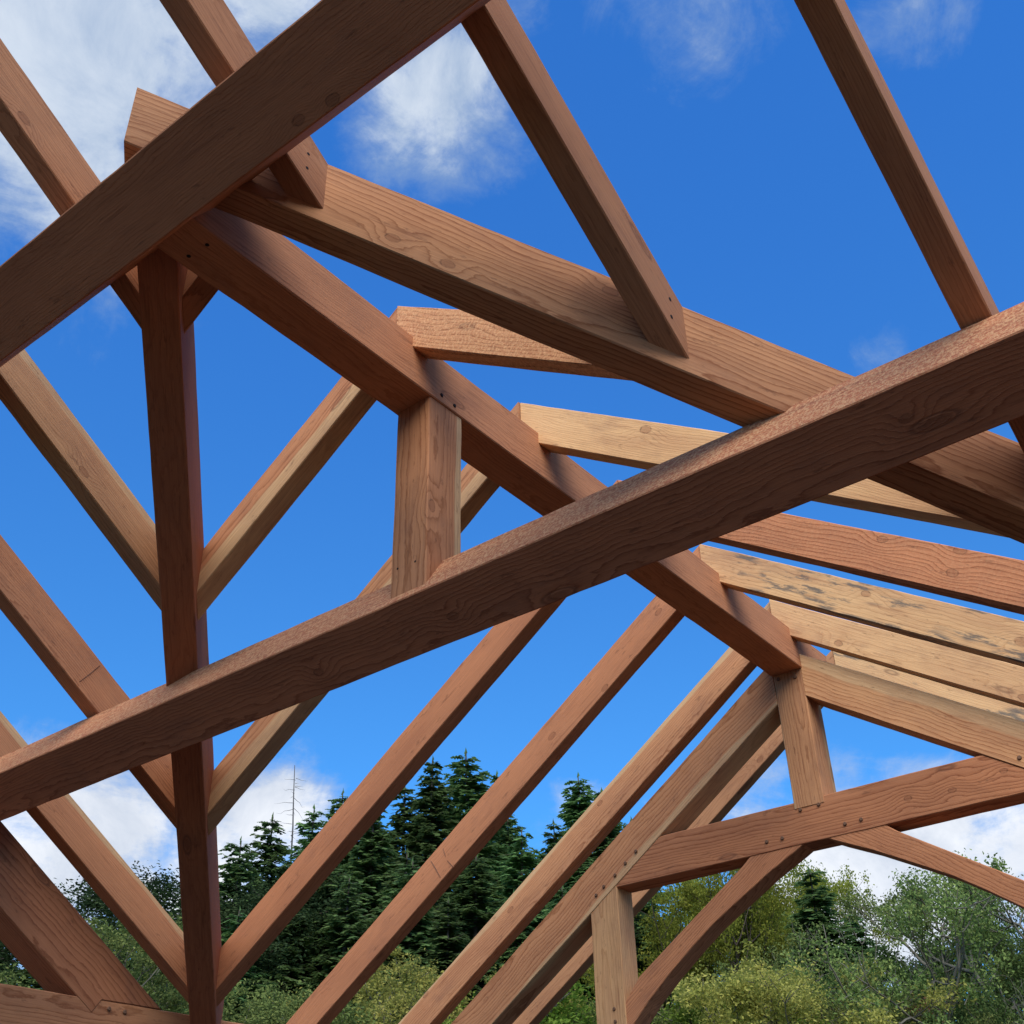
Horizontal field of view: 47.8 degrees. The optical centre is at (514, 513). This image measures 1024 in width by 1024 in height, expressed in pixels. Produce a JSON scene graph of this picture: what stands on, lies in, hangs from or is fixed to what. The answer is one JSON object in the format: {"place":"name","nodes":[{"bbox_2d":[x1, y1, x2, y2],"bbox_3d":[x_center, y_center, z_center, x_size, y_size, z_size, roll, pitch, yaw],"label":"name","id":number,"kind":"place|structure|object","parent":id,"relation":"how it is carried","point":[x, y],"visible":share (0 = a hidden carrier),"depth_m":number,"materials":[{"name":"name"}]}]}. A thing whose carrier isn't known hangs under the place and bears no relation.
{"place":"outdoors","nodes":[
{"label":"outdoors","id":0,"kind":"place"},
{"bbox_2d":[0,0,1023,1010],"label":"sky","id":1,"kind":"structure","parent":0,"point":[723,130],"materials":[{"name":"blue"}]},
{"bbox_3d":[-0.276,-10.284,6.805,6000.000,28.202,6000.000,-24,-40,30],"label":"ground","id":2,"kind":"structure","parent":0,"visible":0},
{"bbox_2d":[0,948,19,978],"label":"fir tree","id":3,"kind":"object","parent":2,"relation":"on","point":[10,966],"visible":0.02,"depth_m":78.84,"materials":[{"name":"green plant"}]},
{"bbox_2d":[1,965,29,985],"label":"fir tree","id":4,"kind":"object","parent":2,"relation":"on","point":[14,968],"visible":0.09,"depth_m":61.56,"materials":[{"name":"green plant"}]},
{"bbox_2d":[4,970,44,990],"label":"fir tree","id":5,"kind":"object","parent":2,"relation":"on","point":[30,980],"visible":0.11,"depth_m":59.42,"materials":[{"name":"green plant"}]},
{"bbox_2d":[96,911,129,960],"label":"fir tree","id":6,"kind":"object","parent":2,"relation":"on","point":[109,925],"visible":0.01,"depth_m":64.32,"materials":[{"name":"green plant"}]},
{"bbox_2d":[0,875,254,988],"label":"broadleaf tree","id":7,"kind":"object","parent":2,"relation":"on","point":[81,893],"visible":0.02,"depth_m":68.70,"materials":[{"name":"green plant"}]},
{"bbox_2d":[121,932,173,987],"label":"fir tree","id":8,"kind":"object","parent":2,"relation":"on","point":[131,958],"visible":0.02,"depth_m":57.64,"materials":[{"name":"green plant"}]},
{"bbox_2d":[0,913,296,1023],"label":"maple tree","id":9,"kind":"object","parent":2,"relation":"on","point":[163,998],"visible":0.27,"depth_m":34.08,"materials":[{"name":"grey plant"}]},
{"bbox_2d":[136,964,177,1011],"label":"fir tree","id":10,"kind":"object","parent":2,"relation":"on","point":[157,986],"visible":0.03,"depth_m":56.22,"materials":[{"name":"green plant"}]},
{"bbox_2d":[0,860,372,1017],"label":"broadleaf tree","id":11,"kind":"object","parent":2,"relation":"on","point":[156,885],"visible":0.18,"depth_m":61.77,"materials":[{"name":"green plant"}]},
{"bbox_2d":[9,908,393,1023],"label":"maple tree","id":12,"kind":"object","parent":2,"relation":"on","point":[276,1003],"visible":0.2,"depth_m":37.41,"materials":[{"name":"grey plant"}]},
{"bbox_2d":[172,836,273,1007],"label":"fir tree","id":13,"kind":"object","parent":2,"relation":"on","point":[236,868],"visible":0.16,"depth_m":71.32,"materials":[{"name":"green plant"}]},
{"bbox_2d":[178,908,276,1020],"bbox_3d":[-13.623,26.563,53.084,10.381,16.735,9.576,23,-41,-32],"label":"fir tree","id":14,"kind":"object","parent":2,"relation":"on","point":[226,937],"visible":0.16,"depth_m":56.03,"materials":[{"name":"green plant"}]},
{"bbox_2d":[220,812,309,976],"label":"fir tree","id":15,"kind":"object","parent":2,"relation":"on","point":[273,852],"visible":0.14,"depth_m":76.24,"materials":[{"name":"green plant"}]},
{"bbox_2d":[249,901,318,1002],"bbox_3d":[-12.325,28.283,59.271,9.218,18.795,11.072,-2,-33,1],"label":"fir tree","id":16,"kind":"object","parent":2,"relation":"on","point":[298,971],"visible":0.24,"depth_m":61.56,"materials":[{"name":"green plant"}]},
{"bbox_2d":[277,765,302,861],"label":"dead tree","id":17,"kind":"object","parent":2,"relation":"on","point":[292,831],"visible":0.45,"depth_m":92.66,"materials":[{"name":"grey wood"}]},
{"bbox_2d":[280,803,341,889],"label":"fir tree","id":18,"kind":"object","parent":2,"relation":"on","point":[311,824],"visible":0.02,"depth_m":83.99,"materials":[{"name":"green plant"}]},
{"bbox_2d":[251,859,374,997],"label":"fir tree","id":19,"kind":"object","parent":2,"relation":"on","point":[339,878],"visible":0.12,"depth_m":66.67,"materials":[{"name":"green plant"}]},
{"bbox_2d":[322,789,350,867],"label":"fir tree","id":20,"kind":"object","parent":2,"relation":"on","point":[341,801],"visible":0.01,"depth_m":89.16,"materials":[{"name":"green plant"}]},
{"bbox_2d":[274,874,400,1023],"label":"fir tree","id":21,"kind":"object","parent":2,"relation":"on","point":[349,938],"visible":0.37,"depth_m":61.06,"materials":[{"name":"green plant"}]},
{"bbox_2d":[310,831,402,972],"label":"fir tree","id":22,"kind":"object","parent":2,"relation":"on","point":[347,857],"visible":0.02,"depth_m":80.66,"materials":[{"name":"green plant"}]},
{"bbox_2d":[340,810,403,998],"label":"fir tree","id":23,"kind":"object","parent":2,"relation":"on","point":[369,870],"visible":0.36,"depth_m":74.86,"materials":[{"name":"green plant"}]},
{"bbox_2d":[357,858,454,1022],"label":"fir tree","id":24,"kind":"object","parent":2,"relation":"on","point":[408,944],"visible":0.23,"depth_m":63.54,"materials":[{"name":"green plant"}]},
{"bbox_2d":[378,786,460,909],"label":"fir tree","id":25,"kind":"object","parent":2,"relation":"on","point":[399,824],"visible":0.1,"depth_m":92.83,"materials":[{"name":"green plant"}]},
{"bbox_2d":[365,849,481,1009],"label":"fir tree","id":26,"kind":"object","parent":2,"relation":"on","point":[389,885],"visible":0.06,"depth_m":68.78,"materials":[{"name":"green plant"}]},
{"bbox_2d":[265,947,595,1023],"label":"maple tree","id":27,"kind":"object","parent":2,"relation":"on","point":[397,992],"visible":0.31,"depth_m":41.93,"materials":[{"name":"green plant"}]},
{"bbox_2d":[397,757,472,937],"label":"fir tree","id":28,"kind":"object","parent":2,"relation":"on","point":[426,838],"visible":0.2,"depth_m":91.24,"materials":[{"name":"green plant"}]},
{"bbox_2d":[394,896,481,1021],"bbox_3d":[-3.263,26.519,54.000,7.607,17.194,8.056,12,-36,-19],"label":"fir tree","id":29,"kind":"object","parent":2,"relation":"on","point":[455,945],"visible":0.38,"depth_m":57.40,"materials":[{"name":"green plant"}]},
{"bbox_2d":[434,854,512,990],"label":"fir tree","id":30,"kind":"object","parent":2,"relation":"on","point":[470,899],"visible":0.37,"depth_m":66.49,"materials":[{"name":"green plant"}]},
{"bbox_2d":[429,749,520,923],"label":"fir tree","id":31,"kind":"object","parent":2,"relation":"on","point":[469,792],"visible":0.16,"depth_m":96.26,"materials":[{"name":"green plant"}]},
{"bbox_2d":[487,771,517,866],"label":"fir tree","id":32,"kind":"object","parent":2,"relation":"on","point":[495,778],"visible":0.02,"depth_m":114.01,"materials":[{"name":"green plant"}]},
{"bbox_2d":[472,818,541,953],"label":"fir tree","id":33,"kind":"object","parent":2,"relation":"on","point":[505,838],"visible":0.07,"depth_m":98.39,"materials":[{"name":"green plant"}]},
{"bbox_2d":[480,891,536,983],"bbox_3d":[0.153,27.129,56.064,9.142,17.906,7.611,12,-36,-20],"label":"fir tree","id":34,"kind":"object","parent":2,"relation":"on","point":[519,940],"visible":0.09,"depth_m":59.30,"materials":[{"name":"green plant"}]},
{"bbox_2d":[0,0,1023,1023],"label":"timber frame","id":35,"kind":"object","parent":2,"relation":"on","point":[183,216],"visible":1,"depth_m":4.55,"materials":[{"name":"brown wood"}]},
{"bbox_2d":[481,828,550,975],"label":"fir tree","id":36,"kind":"object","parent":2,"relation":"on","point":[528,861],"visible":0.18,"depth_m":77.66,"materials":[{"name":"green plant"}]},
{"bbox_2d":[442,978,596,1023],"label":"broadleaf tree","id":37,"kind":"object","parent":2,"relation":"on","point":[556,1015],"visible":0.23,"depth_m":39.26,"materials":[{"name":"green plant"}]},
{"bbox_2d":[532,820,573,912],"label":"fir tree","id":38,"kind":"object","parent":2,"relation":"on","point":[551,842],"visible":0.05,"depth_m":90.79,"materials":[{"name":"green plant"}]},
{"bbox_2d":[538,886,595,1022],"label":"fir tree","id":39,"kind":"object","parent":2,"relation":"on","point":[557,901],"visible":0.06,"depth_m":61.01,"materials":[{"name":"green plant"}]},
{"bbox_2d":[541,858,595,1020],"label":"fir tree","id":40,"kind":"object","parent":2,"relation":"on","point":[571,881],"visible":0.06,"depth_m":72.95,"materials":[{"name":"green plant"}]},
{"bbox_2d":[547,773,596,897],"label":"fir tree","id":41,"kind":"object","parent":2,"relation":"on","point":[573,813],"visible":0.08,"depth_m":98.05,"materials":[{"name":"green plant"}]},
{"bbox_2d":[582,788,622,866],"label":"fir tree","id":42,"kind":"object","parent":2,"relation":"on","point":[612,835],"visible":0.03,"depth_m":91.92,"materials":[{"name":"green plant"}]},
{"bbox_2d":[618,818,674,1003],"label":"fir tree","id":43,"kind":"object","parent":2,"relation":"on","point":[649,903],"visible":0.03,"depth_m":81.60,"materials":[{"name":"green plant"}]},
{"bbox_2d":[540,976,767,1023],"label":"broadleaf tree","id":44,"kind":"object","parent":2,"relation":"on","point":[677,1016],"visible":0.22,"depth_m":34.90,"materials":[{"name":"green plant"}]},
{"bbox_2d":[634,905,687,1023],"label":"fir tree","id":45,"kind":"object","parent":2,"relation":"on","point":[638,933],"visible":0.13,"depth_m":58.36,"materials":[{"name":"green plant"}]},
{"bbox_2d":[567,957,770,1023],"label":"maple tree","id":46,"kind":"object","parent":2,"relation":"on","point":[654,1020],"visible":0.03,"depth_m":43.80,"materials":[{"name":"green plant"}]},
{"bbox_2d":[570,868,805,1023],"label":"broadleaf tree","id":47,"kind":"object","parent":2,"relation":"on","point":[670,928],"visible":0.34,"depth_m":50.49,"materials":[{"name":"green plant"}]},
{"bbox_2d":[657,877,805,1020],"bbox_3d":[11.773,25.934,55.200,8.388,18.486,8.470,14,-37,-22],"label":"broadleaf tree","id":48,"kind":"object","parent":2,"relation":"on","point":[701,909],"visible":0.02,"depth_m":58.44,"materials":[{"name":"green plant"}]},
{"bbox_2d":[638,859,905,1023],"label":"broadleaf tree","id":49,"kind":"object","parent":2,"relation":"on","point":[836,889],"visible":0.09,"depth_m":56.35,"materials":[{"name":"green plant"}]},
{"bbox_2d":[758,963,838,1020],"bbox_3d":[11.474,21.659,40.096,9.029,11.189,8.473,23,-41,-32],"label":"oak tree","id":50,"kind":"object","parent":2,"relation":"on","point":[825,988],"depth_m":39.91,"materials":[{"name":"green plant"}]},
{"bbox_2d":[782,1011,842,1023],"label":"broadleaf tree","id":51,"kind":"object","parent":2,"relation":"on","point":[799,1019],"visible":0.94,"depth_m":26.81,"materials":[{"name":"green plant"}]},
{"bbox_2d":[780,866,869,994],"bbox_3d":[12.544,21.354,44.120,7.246,15.849,7.673,18,-38,-27],"label":"fir tree","id":52,"kind":"object","parent":2,"relation":"on","point":[820,903],"visible":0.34,"depth_m":46.92,"materials":[{"name":"green plant"}]},
{"bbox_2d":[666,939,994,1023],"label":"maple tree","id":53,"kind":"object","parent":2,"relation":"on","point":[786,996],"visible":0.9,"depth_m":27.32,"materials":[{"name":"green plant"}]},
{"bbox_2d":[838,914,886,985],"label":"fir tree","id":54,"kind":"object","parent":2,"relation":"on","point":[860,934],"visible":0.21,"depth_m":47.93,"materials":[{"name":"green plant"}]},
{"bbox_2d":[712,869,1023,1022],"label":"oak tree","id":55,"kind":"object","parent":2,"relation":"on","point":[925,921],"visible":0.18,"depth_m":38.56,"materials":[{"name":"green plant"}]},
{"bbox_2d":[806,991,943,1021],"bbox_3d":[8.974,16.807,30.157,6.167,8.194,7.246,-19,-37,25],"label":"broadleaf tree","id":56,"kind":"object","parent":2,"relation":"on","point":[906,1011],"visible":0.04,"depth_m":31.25,"materials":[{"name":"green plant"}]},
{"bbox_2d":[799,970,953,1023],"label":"oak tree","id":57,"kind":"object","parent":2,"relation":"on","point":[847,990],"visible":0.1,"depth_m":32.88,"materials":[{"name":"green plant"}]},
{"bbox_2d":[765,981,1018,1023],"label":"oak tree","id":58,"kind":"object","parent":2,"relation":"on","point":[987,1020],"visible":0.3,"depth_m":29.37,"materials":[{"name":"green plant"}]},
{"bbox_2d":[762,848,1023,1023],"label":"oak tree","id":59,"kind":"object","parent":2,"relation":"on","point":[950,909],"visible":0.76,"depth_m":29.41,"materials":[{"name":"green plant"}]},
{"bbox_2d":[763,896,1023,1023],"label":"tree","id":60,"kind":"object","parent":2,"relation":"on","point":[865,935],"visible":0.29,"depth_m":34.57,"materials":[{"name":"green plant"}]},
{"bbox_2d":[814,886,1021,1023],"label":"oak tree","id":61,"kind":"object","parent":2,"relation":"on","point":[882,948],"visible":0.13,"depth_m":38.64,"materials":[{"name":"green plant"}]},
{"bbox_2d":[873,900,1023,1023],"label":"oak tree","id":62,"kind":"object","parent":2,"relation":"on","point":[1019,959],"visible":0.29,"depth_m":35.88,"materials":[{"name":"green plant"}]},
{"bbox_2d":[907,954,1023,1023],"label":"oak tree","id":63,"kind":"object","parent":2,"relation":"on","point":[1002,1012],"visible":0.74,"depth_m":30.00,"materials":[{"name":"green plant"}]},
{"bbox_2d":[1000,979,1023,1023],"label":"bare tree","id":64,"kind":"object","parent":2,"relation":"on","point":[1017,1005],"visible":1,"depth_m":24.72,"materials":[{"name":"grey plant"}]}
]}

